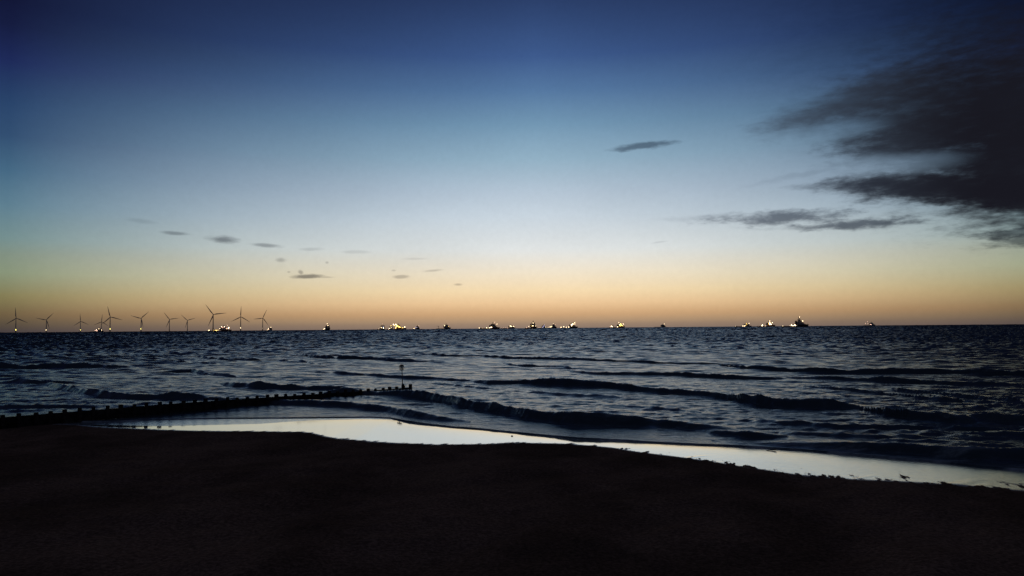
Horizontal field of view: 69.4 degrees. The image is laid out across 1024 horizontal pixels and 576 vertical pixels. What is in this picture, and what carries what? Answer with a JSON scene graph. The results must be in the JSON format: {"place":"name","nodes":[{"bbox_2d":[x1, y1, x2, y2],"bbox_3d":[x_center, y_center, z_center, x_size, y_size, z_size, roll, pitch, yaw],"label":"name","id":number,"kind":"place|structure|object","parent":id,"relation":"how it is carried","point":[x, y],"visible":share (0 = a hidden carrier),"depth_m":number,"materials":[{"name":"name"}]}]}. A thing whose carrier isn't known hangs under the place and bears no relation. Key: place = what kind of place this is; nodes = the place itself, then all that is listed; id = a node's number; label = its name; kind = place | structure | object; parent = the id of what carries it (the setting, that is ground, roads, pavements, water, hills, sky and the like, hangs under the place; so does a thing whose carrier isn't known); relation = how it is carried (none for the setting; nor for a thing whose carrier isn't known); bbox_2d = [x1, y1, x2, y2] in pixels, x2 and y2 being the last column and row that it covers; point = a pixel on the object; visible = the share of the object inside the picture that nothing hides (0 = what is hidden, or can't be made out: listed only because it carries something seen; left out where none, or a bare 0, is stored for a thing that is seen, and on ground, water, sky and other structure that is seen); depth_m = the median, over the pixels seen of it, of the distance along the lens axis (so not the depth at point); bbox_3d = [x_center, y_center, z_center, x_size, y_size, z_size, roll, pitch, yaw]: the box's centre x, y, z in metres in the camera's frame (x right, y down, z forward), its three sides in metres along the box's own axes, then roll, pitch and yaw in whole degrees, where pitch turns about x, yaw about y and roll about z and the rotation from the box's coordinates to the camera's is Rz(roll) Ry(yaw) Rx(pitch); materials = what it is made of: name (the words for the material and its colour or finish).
{"place":"outdoors","nodes":[
{"label":"outdoors","id":0,"kind":"place"},
{"bbox_2d":[0,418,1023,575],"bbox_3d":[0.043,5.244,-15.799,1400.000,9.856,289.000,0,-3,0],"label":"beach","id":1,"kind":"structure","parent":0,"point":[304,497],"depth_m":29.70,"materials":[{"name":"black sand"}]},
{"bbox_2d":[0,384,411,428],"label":"groyne","id":2,"kind":"object","parent":1,"relation":"on","point":[18,420],"visible":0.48,"depth_m":69.07,"materials":[{"name":"brown wood"}]},
{"bbox_2d":[399,364,403,387],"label":"groyne beacon","id":3,"kind":"object","parent":2,"relation":"attached to","point":[401,366],"visible":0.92,"depth_m":96.90,"materials":[{"name":"metal"}]},
{"bbox_2d":[0,324,1023,470],"bbox_3d":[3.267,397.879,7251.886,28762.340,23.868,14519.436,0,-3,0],"label":"sea","id":4,"kind":"structure","parent":0,"point":[951,394],"depth_m":108.98,"materials":[{"name":"liquid"}]},
{"bbox_2d":[5,308,24,331],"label":"wind turbine","id":5,"kind":"object","parent":4,"relation":"in","point":[15,321],"visible":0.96,"depth_m":5454.01,"materials":[{"name":"paint"}]},
{"bbox_2d":[101,309,120,331],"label":"wind turbine","id":6,"kind":"object","parent":4,"relation":"in","point":[110,317],"visible":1,"depth_m":5292.71,"materials":[{"name":"paint"}]},
{"bbox_2d":[205,304,222,330],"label":"wind turbine","id":7,"kind":"object","parent":4,"relation":"in","point":[213,318],"visible":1,"depth_m":4749.25,"materials":[{"name":"paint"}]},
{"bbox_2d":[208,326,230,331],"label":"supply ship","id":8,"kind":"object","parent":4,"relation":"on","point":[224,328],"visible":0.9,"depth_m":2692.47,"materials":[{"name":"paint"}]},
{"bbox_2d":[231,312,247,330],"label":"wind turbine","id":9,"kind":"object","parent":4,"relation":"in","point":[240,317],"visible":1,"depth_m":5636.09,"materials":[{"name":"paint"}]},
{"bbox_2d":[392,323,405,329],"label":"supply ship","id":10,"kind":"object","parent":4,"relation":"on","point":[398,326],"visible":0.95,"depth_m":3643.01,"materials":[{"name":"paint"}]},
{"bbox_2d":[438,325,450,328],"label":"supply ship","id":11,"kind":"object","parent":4,"relation":"on","point":[446,327],"visible":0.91,"depth_m":3774.25,"materials":[{"name":"paint"}]},
{"bbox_2d":[478,322,499,328],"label":"supply ship","id":12,"kind":"object","parent":4,"relation":"on","point":[492,326],"visible":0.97,"depth_m":2939.11,"materials":[{"name":"paint"}]},
{"bbox_2d":[501,325,514,328],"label":"supply ship","id":13,"kind":"object","parent":4,"relation":"on","point":[510,327],"visible":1,"depth_m":4188.22,"materials":[{"name":"paint"}]},
{"bbox_2d":[525,321,536,328],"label":"supply ship","id":14,"kind":"object","parent":4,"relation":"on","point":[532,325],"visible":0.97,"depth_m":3033.41,"materials":[{"name":"paint"}]},
{"bbox_2d":[609,322,624,327],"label":"supply ship","id":15,"kind":"object","parent":4,"relation":"on","point":[619,326],"visible":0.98,"depth_m":3650.45,"materials":[{"name":"paint"}]},
{"bbox_2d":[757,322,774,326],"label":"supply ship","id":16,"kind":"object","parent":4,"relation":"on","point":[768,324],"visible":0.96,"depth_m":3391.56,"materials":[{"name":"paint"}]},
{"bbox_2d":[781,317,808,326],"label":"supply ship","id":17,"kind":"object","parent":4,"relation":"on","point":[799,323],"visible":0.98,"depth_m":2379.23,"materials":[{"name":"paint"}]},
{"bbox_2d":[0,0,1023,332],"label":"sky","id":18,"kind":"structure","parent":0,"point":[310,164],"materials":[{"name":"blue"}]}
]}

